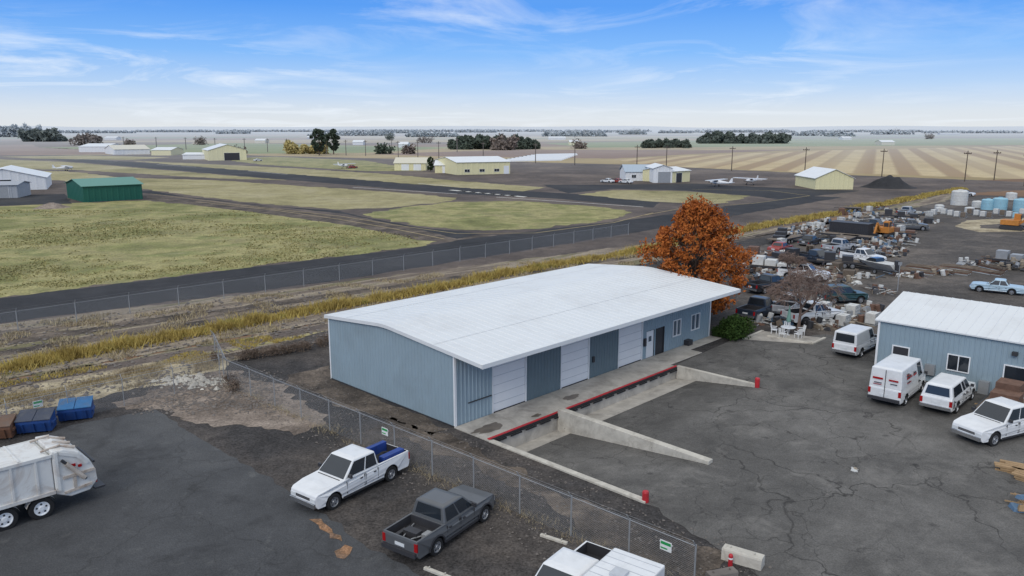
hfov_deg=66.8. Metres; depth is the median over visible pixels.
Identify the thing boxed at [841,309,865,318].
scrap pile
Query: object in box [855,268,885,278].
scrap pile
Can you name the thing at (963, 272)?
pipe stack
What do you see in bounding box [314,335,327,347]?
tumbleweed
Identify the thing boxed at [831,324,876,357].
utility van
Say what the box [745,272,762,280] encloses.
scrap pile
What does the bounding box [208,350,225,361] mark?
tumbleweed
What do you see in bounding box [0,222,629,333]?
chain link fence
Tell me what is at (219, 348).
chain link fence
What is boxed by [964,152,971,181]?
utility pole
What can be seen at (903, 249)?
scrap pile
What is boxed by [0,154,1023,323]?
airfield ground
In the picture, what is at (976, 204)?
storage tank
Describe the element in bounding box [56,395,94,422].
dumpster
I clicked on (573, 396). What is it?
wet patch
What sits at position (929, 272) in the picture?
pipe stack
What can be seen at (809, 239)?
parked car
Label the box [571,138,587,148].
tree clump
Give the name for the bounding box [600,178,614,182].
parked car
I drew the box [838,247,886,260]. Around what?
pickup truck
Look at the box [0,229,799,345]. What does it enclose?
track
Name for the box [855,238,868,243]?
scrap pile
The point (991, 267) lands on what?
pipe stack
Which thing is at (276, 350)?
tumbleweed
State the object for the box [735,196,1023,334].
yard ground
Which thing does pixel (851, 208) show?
flatbed trailer
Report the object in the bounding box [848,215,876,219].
scrap pile
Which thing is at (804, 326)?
patio chair
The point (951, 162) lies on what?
stubble field
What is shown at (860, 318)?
scrap pile
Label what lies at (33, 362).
ditch reeds
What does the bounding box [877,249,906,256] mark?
scrap pile
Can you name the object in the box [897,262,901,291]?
sign post
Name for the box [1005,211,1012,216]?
liquid tote
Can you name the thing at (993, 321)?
roof
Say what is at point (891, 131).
distant tree row
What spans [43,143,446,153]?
green field
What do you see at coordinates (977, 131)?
distant tree row
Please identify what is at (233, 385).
tumbleweed
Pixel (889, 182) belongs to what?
gravel mound
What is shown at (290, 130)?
distant tree row
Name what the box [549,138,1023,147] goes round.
green field
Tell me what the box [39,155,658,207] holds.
runway
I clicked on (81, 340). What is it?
track
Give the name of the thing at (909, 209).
pickup truck
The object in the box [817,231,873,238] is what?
flatbed trailer
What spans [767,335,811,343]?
kerb
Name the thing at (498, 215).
airfield grass
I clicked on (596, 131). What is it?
distant tree row
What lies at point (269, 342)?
straw verge
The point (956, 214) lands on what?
liquid tote
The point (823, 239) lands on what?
scrap pile
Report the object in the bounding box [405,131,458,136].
distant tree row
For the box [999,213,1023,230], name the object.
excavator
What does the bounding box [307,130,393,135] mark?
distant tree row
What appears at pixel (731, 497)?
lot debris
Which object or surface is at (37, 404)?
fence sign
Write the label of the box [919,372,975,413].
suv
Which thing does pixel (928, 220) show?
storage tank
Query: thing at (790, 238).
flatbed trailer
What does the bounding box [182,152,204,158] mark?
white shed
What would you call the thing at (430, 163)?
pine tree
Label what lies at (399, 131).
distant tree row
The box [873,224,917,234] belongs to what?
flatbed trailer
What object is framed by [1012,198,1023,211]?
storage tank
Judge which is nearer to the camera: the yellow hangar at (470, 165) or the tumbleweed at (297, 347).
the tumbleweed at (297, 347)
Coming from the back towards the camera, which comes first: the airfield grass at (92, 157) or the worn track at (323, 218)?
the airfield grass at (92, 157)
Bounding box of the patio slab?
[745,331,819,343]
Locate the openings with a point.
(957, 363)
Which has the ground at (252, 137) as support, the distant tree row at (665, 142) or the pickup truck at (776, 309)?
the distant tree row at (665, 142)
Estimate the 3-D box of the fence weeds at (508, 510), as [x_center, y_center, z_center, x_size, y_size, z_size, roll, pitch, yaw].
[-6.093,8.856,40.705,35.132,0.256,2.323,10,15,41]
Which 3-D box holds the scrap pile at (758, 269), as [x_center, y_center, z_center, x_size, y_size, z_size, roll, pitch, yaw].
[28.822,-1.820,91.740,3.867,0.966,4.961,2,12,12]
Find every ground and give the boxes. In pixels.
[0,129,1023,387]
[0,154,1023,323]
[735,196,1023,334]
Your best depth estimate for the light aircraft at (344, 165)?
338.17 m
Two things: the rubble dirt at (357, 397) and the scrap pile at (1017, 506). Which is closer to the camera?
the scrap pile at (1017, 506)
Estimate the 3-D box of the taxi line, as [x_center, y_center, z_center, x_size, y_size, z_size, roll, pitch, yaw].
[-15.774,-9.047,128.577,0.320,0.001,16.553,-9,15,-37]
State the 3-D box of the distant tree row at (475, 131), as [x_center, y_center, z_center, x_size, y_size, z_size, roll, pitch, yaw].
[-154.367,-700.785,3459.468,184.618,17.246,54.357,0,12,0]
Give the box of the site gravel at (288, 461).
[0,195,1023,575]
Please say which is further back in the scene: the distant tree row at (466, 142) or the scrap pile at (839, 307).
the distant tree row at (466, 142)
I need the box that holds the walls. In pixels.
[877,322,1023,392]
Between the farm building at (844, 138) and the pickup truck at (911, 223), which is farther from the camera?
the farm building at (844, 138)
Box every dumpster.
[0,413,16,439]
[14,407,56,434]
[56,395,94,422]
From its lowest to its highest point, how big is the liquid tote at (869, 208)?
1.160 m
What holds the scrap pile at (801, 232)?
on the yard ground at (945, 240)
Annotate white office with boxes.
[619,164,649,180]
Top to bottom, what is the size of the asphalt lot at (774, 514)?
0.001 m
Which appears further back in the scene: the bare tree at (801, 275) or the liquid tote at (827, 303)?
the liquid tote at (827, 303)
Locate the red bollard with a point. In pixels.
(730, 559)
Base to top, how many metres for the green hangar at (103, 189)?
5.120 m
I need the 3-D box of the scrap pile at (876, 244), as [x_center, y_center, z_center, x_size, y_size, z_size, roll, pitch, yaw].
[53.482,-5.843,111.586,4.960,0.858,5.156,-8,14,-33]
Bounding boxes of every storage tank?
[838,207,844,214]
[924,217,932,223]
[950,189,968,205]
[971,200,980,207]
[980,198,993,209]
[992,197,1007,209]
[1005,192,1017,199]
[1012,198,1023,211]
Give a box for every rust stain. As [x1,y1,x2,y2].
[309,519,341,540]
[334,545,351,558]
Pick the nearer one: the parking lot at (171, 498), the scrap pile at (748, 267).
the parking lot at (171, 498)
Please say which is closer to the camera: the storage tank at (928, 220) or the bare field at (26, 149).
the storage tank at (928, 220)
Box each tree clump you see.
[124,138,135,144]
[193,136,208,144]
[373,142,395,153]
[384,133,394,139]
[401,144,415,153]
[416,136,433,142]
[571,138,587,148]
[924,133,934,138]
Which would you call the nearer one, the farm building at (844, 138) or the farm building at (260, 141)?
the farm building at (260, 141)
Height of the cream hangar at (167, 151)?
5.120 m
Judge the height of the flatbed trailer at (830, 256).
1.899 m
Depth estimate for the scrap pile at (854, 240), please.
116.26 m
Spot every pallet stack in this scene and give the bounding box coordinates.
[806,244,814,251]
[830,261,842,270]
[843,269,855,276]
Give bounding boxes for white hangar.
[0,165,51,189]
[78,143,120,151]
[104,145,149,154]
[645,163,673,182]
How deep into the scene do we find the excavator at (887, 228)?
122.18 m
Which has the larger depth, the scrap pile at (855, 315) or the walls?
the scrap pile at (855, 315)
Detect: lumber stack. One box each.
[994,459,1023,471]
[1007,466,1023,481]
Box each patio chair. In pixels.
[779,328,786,336]
[794,328,803,338]
[797,324,805,335]
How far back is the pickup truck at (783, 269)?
88.95 m
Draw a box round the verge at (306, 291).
[0,219,849,378]
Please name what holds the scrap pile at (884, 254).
on the yard ground at (945, 240)
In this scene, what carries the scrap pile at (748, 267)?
on the yard ground at (945, 240)
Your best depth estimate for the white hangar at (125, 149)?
524.83 m
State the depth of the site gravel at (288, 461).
38.35 m
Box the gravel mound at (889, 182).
[860,175,916,188]
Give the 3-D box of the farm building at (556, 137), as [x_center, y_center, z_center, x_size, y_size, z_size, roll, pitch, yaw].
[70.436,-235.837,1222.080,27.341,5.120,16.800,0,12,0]
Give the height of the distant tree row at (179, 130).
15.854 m
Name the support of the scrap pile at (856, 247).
on the yard ground at (945, 240)
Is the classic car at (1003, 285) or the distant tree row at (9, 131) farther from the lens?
the distant tree row at (9, 131)
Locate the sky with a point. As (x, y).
(64, 63)
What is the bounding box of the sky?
[0,0,1023,127]
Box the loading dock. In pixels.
[454,336,814,503]
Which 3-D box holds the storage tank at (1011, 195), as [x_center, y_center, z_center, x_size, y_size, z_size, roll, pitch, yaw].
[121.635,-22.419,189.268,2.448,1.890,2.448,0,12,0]
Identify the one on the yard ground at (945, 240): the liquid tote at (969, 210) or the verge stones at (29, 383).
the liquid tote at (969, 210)
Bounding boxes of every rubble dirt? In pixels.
[113,370,327,434]
[286,365,446,434]
[368,418,724,575]
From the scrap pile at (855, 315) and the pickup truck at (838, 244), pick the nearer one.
the scrap pile at (855, 315)
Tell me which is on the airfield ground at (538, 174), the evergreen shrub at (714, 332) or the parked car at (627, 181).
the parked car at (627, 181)
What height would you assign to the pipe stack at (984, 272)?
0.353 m
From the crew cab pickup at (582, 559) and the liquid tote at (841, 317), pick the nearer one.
the crew cab pickup at (582, 559)
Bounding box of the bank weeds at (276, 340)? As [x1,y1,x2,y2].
[0,335,304,402]
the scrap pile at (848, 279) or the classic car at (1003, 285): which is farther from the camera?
the scrap pile at (848, 279)
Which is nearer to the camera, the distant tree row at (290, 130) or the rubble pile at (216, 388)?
the rubble pile at (216, 388)
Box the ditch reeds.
[0,187,968,374]
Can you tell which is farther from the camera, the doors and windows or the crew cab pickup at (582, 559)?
the doors and windows
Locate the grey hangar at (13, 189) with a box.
[0,181,30,197]
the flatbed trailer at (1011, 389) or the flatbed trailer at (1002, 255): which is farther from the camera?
the flatbed trailer at (1002, 255)
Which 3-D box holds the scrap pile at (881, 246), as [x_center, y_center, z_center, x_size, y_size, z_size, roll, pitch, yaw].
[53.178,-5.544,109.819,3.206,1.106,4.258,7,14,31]
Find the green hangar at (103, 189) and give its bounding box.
[65,177,142,201]
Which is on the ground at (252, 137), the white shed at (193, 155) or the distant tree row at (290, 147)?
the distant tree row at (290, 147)
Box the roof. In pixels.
[875,291,1023,344]
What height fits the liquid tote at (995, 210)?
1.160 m
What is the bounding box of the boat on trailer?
[856,257,900,273]
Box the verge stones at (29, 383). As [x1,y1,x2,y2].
[0,286,329,413]
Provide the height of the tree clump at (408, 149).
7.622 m
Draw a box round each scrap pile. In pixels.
[741,267,770,274]
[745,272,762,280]
[747,265,776,273]
[747,312,793,325]
[765,269,781,278]
[789,226,813,231]
[790,230,816,235]
[793,223,809,228]
[803,316,840,329]
[809,225,821,230]
[811,230,826,235]
[813,263,841,272]
[813,318,854,330]
[818,217,831,222]
[821,232,850,241]
[823,273,861,285]
[831,268,865,277]
[833,304,860,313]
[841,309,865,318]
[842,310,873,326]
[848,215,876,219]
[848,239,864,243]
[853,244,881,250]
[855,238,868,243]
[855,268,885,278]
[859,284,895,294]
[861,300,885,311]
[864,242,891,249]
[866,211,884,216]
[868,236,879,241]
[870,238,912,245]
[873,250,892,257]
[876,206,897,209]
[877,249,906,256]
[879,245,899,251]
[882,246,909,252]
[883,269,914,277]
[887,236,918,243]
[890,232,914,239]
[902,271,924,278]
[916,211,925,215]
[921,218,939,223]
[930,266,953,275]
[956,257,990,265]
[981,255,1003,261]
[994,257,1023,270]
[1005,493,1023,512]
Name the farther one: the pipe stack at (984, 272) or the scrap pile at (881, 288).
the pipe stack at (984, 272)
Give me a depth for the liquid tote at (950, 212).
154.76 m
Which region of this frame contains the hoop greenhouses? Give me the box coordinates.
[507,153,577,161]
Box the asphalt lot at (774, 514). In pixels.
[503,334,1023,575]
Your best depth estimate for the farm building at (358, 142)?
825.93 m
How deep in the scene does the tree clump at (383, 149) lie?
531.40 m
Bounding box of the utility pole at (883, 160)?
[881,149,887,176]
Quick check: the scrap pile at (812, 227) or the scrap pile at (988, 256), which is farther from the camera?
the scrap pile at (812, 227)
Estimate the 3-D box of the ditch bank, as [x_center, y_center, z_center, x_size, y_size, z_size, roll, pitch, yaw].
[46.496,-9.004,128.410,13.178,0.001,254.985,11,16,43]
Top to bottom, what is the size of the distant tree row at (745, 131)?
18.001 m
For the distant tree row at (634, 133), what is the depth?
2299.29 m
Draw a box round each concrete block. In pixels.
[705,566,738,575]
[721,543,764,570]
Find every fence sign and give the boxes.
[33,400,42,407]
[382,427,387,435]
[659,539,671,552]
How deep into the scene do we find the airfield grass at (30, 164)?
338.14 m
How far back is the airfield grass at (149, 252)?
118.35 m
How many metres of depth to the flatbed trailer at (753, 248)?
101.22 m
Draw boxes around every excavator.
[871,221,894,238]
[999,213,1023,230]
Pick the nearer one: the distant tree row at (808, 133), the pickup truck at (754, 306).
the pickup truck at (754, 306)
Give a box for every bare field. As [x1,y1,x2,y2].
[0,144,150,154]
[380,150,786,158]
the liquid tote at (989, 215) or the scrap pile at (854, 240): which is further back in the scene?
the liquid tote at (989, 215)
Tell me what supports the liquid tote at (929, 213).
on the yard ground at (945, 240)
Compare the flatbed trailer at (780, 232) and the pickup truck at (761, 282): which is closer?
the pickup truck at (761, 282)
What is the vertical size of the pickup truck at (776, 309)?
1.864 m
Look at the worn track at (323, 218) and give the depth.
148.28 m
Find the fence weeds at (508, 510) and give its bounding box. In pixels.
[214,387,702,574]
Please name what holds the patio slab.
on the asphalt lot at (774, 514)
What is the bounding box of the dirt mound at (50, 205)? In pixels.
[33,202,69,208]
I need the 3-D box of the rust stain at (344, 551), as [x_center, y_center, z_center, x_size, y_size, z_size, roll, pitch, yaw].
[-6.907,10.772,31.782,0.710,0.001,0.983,4,12,18]
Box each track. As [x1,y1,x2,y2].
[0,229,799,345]
[0,235,762,355]
[0,324,327,389]
[147,196,494,241]
[220,340,293,357]
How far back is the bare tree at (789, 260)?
88.31 m
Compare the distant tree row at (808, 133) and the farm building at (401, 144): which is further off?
the distant tree row at (808, 133)
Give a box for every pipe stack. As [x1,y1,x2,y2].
[898,267,935,275]
[905,263,945,269]
[920,265,951,269]
[930,267,971,275]
[939,263,980,270]
[950,264,984,271]
[960,266,993,274]
[967,267,1003,275]
[978,263,1008,272]
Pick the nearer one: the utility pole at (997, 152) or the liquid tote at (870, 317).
the liquid tote at (870, 317)
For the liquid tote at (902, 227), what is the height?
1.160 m
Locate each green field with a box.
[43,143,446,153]
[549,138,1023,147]
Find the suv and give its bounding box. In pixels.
[816,284,868,303]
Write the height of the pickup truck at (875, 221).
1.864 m
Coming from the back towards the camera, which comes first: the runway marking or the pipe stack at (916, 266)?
the runway marking
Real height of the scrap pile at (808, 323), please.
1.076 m
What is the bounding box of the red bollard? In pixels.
[728,553,732,566]
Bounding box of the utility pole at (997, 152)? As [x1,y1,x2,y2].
[993,150,1000,179]
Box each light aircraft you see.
[52,165,72,170]
[338,163,355,167]
[705,178,734,186]
[733,175,761,184]
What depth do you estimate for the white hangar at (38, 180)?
220.53 m
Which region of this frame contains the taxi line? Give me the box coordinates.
[391,228,443,238]
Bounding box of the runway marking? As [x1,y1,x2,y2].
[501,197,638,206]
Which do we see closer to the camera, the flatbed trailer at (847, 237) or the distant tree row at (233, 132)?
the flatbed trailer at (847, 237)
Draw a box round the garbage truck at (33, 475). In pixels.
[0,434,104,531]
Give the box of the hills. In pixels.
[2,126,1023,128]
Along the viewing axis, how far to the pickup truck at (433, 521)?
32.27 m
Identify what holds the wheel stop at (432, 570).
on the site gravel at (288, 461)
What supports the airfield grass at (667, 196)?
on the airfield ground at (538, 174)
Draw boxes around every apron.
[0,194,71,205]
[545,183,855,198]
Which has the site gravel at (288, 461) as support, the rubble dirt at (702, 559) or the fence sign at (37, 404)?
the rubble dirt at (702, 559)
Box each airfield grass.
[0,159,278,179]
[0,200,435,297]
[13,155,167,159]
[44,171,455,209]
[138,161,543,190]
[232,157,419,170]
[363,201,630,229]
[579,190,746,203]
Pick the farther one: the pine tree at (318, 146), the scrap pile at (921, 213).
the pine tree at (318, 146)
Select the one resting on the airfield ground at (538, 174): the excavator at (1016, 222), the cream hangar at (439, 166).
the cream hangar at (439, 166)
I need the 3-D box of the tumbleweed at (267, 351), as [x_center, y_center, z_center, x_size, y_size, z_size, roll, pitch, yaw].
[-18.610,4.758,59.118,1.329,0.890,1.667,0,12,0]
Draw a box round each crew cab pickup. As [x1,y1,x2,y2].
[535,541,610,575]
[951,397,1023,446]
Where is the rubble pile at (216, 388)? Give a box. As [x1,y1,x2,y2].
[151,372,226,390]
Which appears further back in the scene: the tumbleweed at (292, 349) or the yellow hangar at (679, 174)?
the yellow hangar at (679, 174)
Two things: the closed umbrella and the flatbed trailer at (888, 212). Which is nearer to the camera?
the closed umbrella
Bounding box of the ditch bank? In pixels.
[2,193,950,390]
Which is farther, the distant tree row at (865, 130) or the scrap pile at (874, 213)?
the distant tree row at (865, 130)
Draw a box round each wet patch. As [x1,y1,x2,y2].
[470,422,502,433]
[563,394,578,399]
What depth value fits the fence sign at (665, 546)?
29.63 m
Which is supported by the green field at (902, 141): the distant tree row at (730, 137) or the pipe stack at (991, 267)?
the distant tree row at (730, 137)
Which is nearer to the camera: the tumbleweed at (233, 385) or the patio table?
the tumbleweed at (233, 385)
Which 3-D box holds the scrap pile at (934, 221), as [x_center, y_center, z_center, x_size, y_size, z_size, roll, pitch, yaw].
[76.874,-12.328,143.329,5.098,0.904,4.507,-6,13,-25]
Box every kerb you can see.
[742,330,763,339]
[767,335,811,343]
[811,337,825,343]
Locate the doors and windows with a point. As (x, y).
(509, 379)
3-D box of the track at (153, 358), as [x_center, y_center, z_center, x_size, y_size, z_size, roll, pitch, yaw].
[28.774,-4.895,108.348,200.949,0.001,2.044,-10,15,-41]
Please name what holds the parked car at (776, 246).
on the yard ground at (945, 240)
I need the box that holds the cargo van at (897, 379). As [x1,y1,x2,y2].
[867,353,927,405]
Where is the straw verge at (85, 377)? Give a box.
[0,355,228,414]
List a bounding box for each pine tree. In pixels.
[309,128,326,154]
[325,128,340,153]
[427,156,433,170]
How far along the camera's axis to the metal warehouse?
51.44 m
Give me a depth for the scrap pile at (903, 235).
121.93 m
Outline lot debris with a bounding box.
[550,372,998,571]
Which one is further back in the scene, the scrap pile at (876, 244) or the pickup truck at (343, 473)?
the scrap pile at (876, 244)
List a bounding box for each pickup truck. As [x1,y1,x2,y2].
[290,440,410,509]
[381,485,495,559]
[735,295,780,318]
[743,273,792,293]
[771,292,805,314]
[776,263,830,281]
[780,300,843,324]
[800,249,837,265]
[821,238,855,251]
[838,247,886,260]
[860,219,892,226]
[892,219,929,230]
[896,206,915,214]
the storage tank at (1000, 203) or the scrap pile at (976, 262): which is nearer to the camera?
the scrap pile at (976, 262)
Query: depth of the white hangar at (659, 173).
248.38 m
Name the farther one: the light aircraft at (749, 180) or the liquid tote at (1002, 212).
the light aircraft at (749, 180)
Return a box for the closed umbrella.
[786,306,790,326]
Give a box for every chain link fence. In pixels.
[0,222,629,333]
[0,355,220,421]
[210,330,228,380]
[225,359,696,575]
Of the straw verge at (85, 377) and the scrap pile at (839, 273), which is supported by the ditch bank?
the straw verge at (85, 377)
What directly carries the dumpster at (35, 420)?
on the site gravel at (288, 461)
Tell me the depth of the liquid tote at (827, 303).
72.56 m
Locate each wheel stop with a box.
[423,566,450,575]
[540,533,567,544]
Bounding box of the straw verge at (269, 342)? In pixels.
[105,330,326,372]
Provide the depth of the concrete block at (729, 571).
29.91 m
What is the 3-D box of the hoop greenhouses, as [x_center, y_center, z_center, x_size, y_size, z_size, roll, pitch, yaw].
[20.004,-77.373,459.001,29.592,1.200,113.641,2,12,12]
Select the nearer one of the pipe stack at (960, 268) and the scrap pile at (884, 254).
the pipe stack at (960, 268)
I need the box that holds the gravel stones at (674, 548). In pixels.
[234,380,771,575]
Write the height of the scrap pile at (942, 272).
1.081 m
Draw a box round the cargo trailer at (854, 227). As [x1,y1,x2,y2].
[829,220,873,234]
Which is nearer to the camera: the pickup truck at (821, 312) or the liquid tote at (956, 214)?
the pickup truck at (821, 312)
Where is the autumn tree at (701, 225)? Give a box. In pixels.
[635,193,759,314]
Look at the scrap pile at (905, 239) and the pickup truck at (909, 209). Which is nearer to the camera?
the scrap pile at (905, 239)
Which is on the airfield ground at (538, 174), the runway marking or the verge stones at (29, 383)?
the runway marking
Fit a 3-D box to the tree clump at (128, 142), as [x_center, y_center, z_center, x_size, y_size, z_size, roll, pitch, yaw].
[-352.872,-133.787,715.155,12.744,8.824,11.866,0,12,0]
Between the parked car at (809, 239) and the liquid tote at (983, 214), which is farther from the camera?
the liquid tote at (983, 214)
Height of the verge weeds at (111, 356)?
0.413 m
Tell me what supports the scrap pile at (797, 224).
on the verge at (306, 291)
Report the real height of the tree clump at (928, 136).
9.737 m
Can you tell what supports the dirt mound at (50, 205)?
on the airfield grass at (149, 252)
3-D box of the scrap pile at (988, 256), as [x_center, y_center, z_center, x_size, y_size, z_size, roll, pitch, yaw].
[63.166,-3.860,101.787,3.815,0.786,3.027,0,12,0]
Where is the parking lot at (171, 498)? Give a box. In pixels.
[0,409,418,575]
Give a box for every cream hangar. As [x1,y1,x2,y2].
[151,147,183,154]
[434,160,444,172]
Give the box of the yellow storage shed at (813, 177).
[795,166,855,188]
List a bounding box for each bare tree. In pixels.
[764,264,847,329]
[777,249,812,273]
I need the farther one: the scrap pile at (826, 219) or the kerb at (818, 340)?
the scrap pile at (826, 219)
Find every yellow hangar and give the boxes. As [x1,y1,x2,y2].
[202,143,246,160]
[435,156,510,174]
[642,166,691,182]
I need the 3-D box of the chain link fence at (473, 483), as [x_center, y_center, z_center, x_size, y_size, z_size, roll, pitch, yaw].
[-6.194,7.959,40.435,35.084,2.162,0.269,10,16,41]
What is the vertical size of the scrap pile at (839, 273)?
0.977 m
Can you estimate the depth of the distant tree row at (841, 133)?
1730.67 m
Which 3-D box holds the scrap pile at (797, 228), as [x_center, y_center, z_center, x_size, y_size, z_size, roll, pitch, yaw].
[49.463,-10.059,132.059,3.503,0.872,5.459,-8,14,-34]
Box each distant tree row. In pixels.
[0,122,43,136]
[17,127,67,141]
[58,129,135,132]
[68,132,102,145]
[131,129,214,131]
[215,130,250,133]
[216,129,340,131]
[282,140,328,153]
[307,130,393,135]
[341,128,561,131]
[366,129,418,132]
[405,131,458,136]
[446,133,540,149]
[456,129,496,132]
[490,132,519,149]
[542,130,606,135]
[560,129,650,132]
[618,131,646,134]
[640,138,691,147]
[658,130,692,132]
[691,129,795,132]
[696,130,791,143]
[791,130,821,135]
[807,129,926,131]
[822,131,855,135]
[870,129,914,134]
[921,130,1023,132]
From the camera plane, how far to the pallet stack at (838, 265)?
94.44 m
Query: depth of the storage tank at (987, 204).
165.36 m
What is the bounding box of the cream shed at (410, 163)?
[393,157,428,169]
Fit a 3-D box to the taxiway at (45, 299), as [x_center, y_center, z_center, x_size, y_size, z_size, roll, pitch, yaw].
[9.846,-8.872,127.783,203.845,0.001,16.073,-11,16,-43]
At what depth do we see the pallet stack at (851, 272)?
90.30 m
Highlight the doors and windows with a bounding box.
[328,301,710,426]
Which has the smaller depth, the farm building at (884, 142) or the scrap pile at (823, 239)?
the scrap pile at (823, 239)
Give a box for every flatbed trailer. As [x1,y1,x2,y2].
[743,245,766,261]
[750,255,793,270]
[766,234,802,243]
[766,247,803,261]
[770,227,791,241]
[807,251,867,268]
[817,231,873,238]
[834,206,860,210]
[834,234,859,240]
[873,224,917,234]
[878,209,919,218]
[975,377,1023,408]
[984,249,1023,265]
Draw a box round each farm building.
[104,136,120,139]
[254,139,268,142]
[353,140,364,144]
[398,142,409,147]
[548,136,565,139]
[838,136,851,139]
[875,140,894,144]
[938,133,959,134]
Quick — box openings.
[874,321,1023,394]
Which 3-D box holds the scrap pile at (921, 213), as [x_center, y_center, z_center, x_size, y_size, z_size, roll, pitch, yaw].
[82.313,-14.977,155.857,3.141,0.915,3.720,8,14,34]
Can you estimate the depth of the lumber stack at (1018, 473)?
38.33 m
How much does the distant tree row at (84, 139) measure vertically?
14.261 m
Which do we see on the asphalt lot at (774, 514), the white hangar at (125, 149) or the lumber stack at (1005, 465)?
the lumber stack at (1005, 465)
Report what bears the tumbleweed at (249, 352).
on the site gravel at (288, 461)
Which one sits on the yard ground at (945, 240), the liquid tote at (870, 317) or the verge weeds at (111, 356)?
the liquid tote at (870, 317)
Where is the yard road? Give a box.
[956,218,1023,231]
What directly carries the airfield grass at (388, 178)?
on the airfield ground at (538, 174)
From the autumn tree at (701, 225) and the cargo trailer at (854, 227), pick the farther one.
the cargo trailer at (854, 227)
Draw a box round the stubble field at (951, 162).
[615,146,1023,178]
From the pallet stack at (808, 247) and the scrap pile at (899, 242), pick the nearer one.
the pallet stack at (808, 247)
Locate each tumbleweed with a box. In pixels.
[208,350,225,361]
[221,372,239,384]
[224,378,242,391]
[233,349,249,360]
[241,347,258,358]
[249,347,264,358]
[260,346,274,356]
[268,344,284,355]
[274,344,291,355]
[280,341,297,352]
[291,340,308,352]
[298,340,313,350]
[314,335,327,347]
[321,333,328,344]
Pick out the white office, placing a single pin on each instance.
(632, 172)
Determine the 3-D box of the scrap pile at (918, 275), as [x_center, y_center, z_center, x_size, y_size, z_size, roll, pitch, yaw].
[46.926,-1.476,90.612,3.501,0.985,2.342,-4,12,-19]
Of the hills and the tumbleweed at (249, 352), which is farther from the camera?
the hills
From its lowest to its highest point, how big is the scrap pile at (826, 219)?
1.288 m
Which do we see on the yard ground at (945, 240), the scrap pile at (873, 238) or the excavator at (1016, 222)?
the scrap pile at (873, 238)
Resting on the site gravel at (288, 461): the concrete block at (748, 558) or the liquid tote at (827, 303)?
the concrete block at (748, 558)
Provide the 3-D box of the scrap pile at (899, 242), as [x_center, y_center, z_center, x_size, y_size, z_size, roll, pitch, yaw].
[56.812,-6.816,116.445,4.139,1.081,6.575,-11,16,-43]
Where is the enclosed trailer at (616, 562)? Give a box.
[583,548,664,575]
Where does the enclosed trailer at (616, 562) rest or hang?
on the site gravel at (288, 461)
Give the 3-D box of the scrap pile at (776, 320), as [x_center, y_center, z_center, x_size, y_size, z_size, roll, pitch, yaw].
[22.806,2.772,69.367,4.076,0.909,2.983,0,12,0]
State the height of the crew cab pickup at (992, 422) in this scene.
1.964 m
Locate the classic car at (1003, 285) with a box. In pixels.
[969,278,1023,294]
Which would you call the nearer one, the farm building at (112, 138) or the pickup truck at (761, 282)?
the pickup truck at (761, 282)
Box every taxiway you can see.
[0,196,840,322]
[142,191,477,238]
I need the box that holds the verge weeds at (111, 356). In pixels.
[0,251,639,381]
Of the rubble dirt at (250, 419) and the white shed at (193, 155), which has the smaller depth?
the rubble dirt at (250, 419)
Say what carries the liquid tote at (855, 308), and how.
on the yard ground at (945, 240)
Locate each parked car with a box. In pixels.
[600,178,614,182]
[619,179,633,183]
[767,241,792,251]
[797,235,820,244]
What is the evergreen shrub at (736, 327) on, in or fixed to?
on the site gravel at (288, 461)
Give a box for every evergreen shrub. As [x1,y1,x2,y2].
[710,326,721,336]
[715,313,756,340]
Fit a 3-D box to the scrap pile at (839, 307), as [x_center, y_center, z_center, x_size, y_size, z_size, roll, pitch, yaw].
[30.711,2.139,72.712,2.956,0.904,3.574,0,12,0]
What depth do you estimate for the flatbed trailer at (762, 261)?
93.52 m
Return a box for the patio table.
[781,325,795,334]
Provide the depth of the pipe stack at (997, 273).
92.31 m
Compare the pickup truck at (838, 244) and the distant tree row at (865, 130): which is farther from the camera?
the distant tree row at (865, 130)
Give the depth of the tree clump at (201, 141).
827.80 m
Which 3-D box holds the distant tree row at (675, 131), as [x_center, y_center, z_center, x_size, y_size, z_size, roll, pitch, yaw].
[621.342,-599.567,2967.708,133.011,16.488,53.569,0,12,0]
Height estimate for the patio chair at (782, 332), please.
0.920 m
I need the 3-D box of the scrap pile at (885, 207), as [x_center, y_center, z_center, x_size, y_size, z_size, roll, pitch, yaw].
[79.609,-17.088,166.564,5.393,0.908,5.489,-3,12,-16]
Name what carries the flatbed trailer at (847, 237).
on the yard ground at (945, 240)
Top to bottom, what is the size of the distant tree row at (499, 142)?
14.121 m
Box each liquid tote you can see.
[777,237,786,241]
[816,222,824,227]
[820,301,832,306]
[835,312,851,327]
[845,302,860,316]
[853,212,861,216]
[864,310,880,325]
[866,206,872,211]
[896,225,905,230]
[925,211,933,216]
[940,208,947,213]
[947,210,953,215]
[953,211,960,216]
[960,212,966,217]
[967,208,973,213]
[973,210,979,215]
[979,211,986,216]
[986,212,993,217]
[993,208,999,213]
[999,210,1006,215]
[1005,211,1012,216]
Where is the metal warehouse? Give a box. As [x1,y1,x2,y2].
[324,264,740,426]

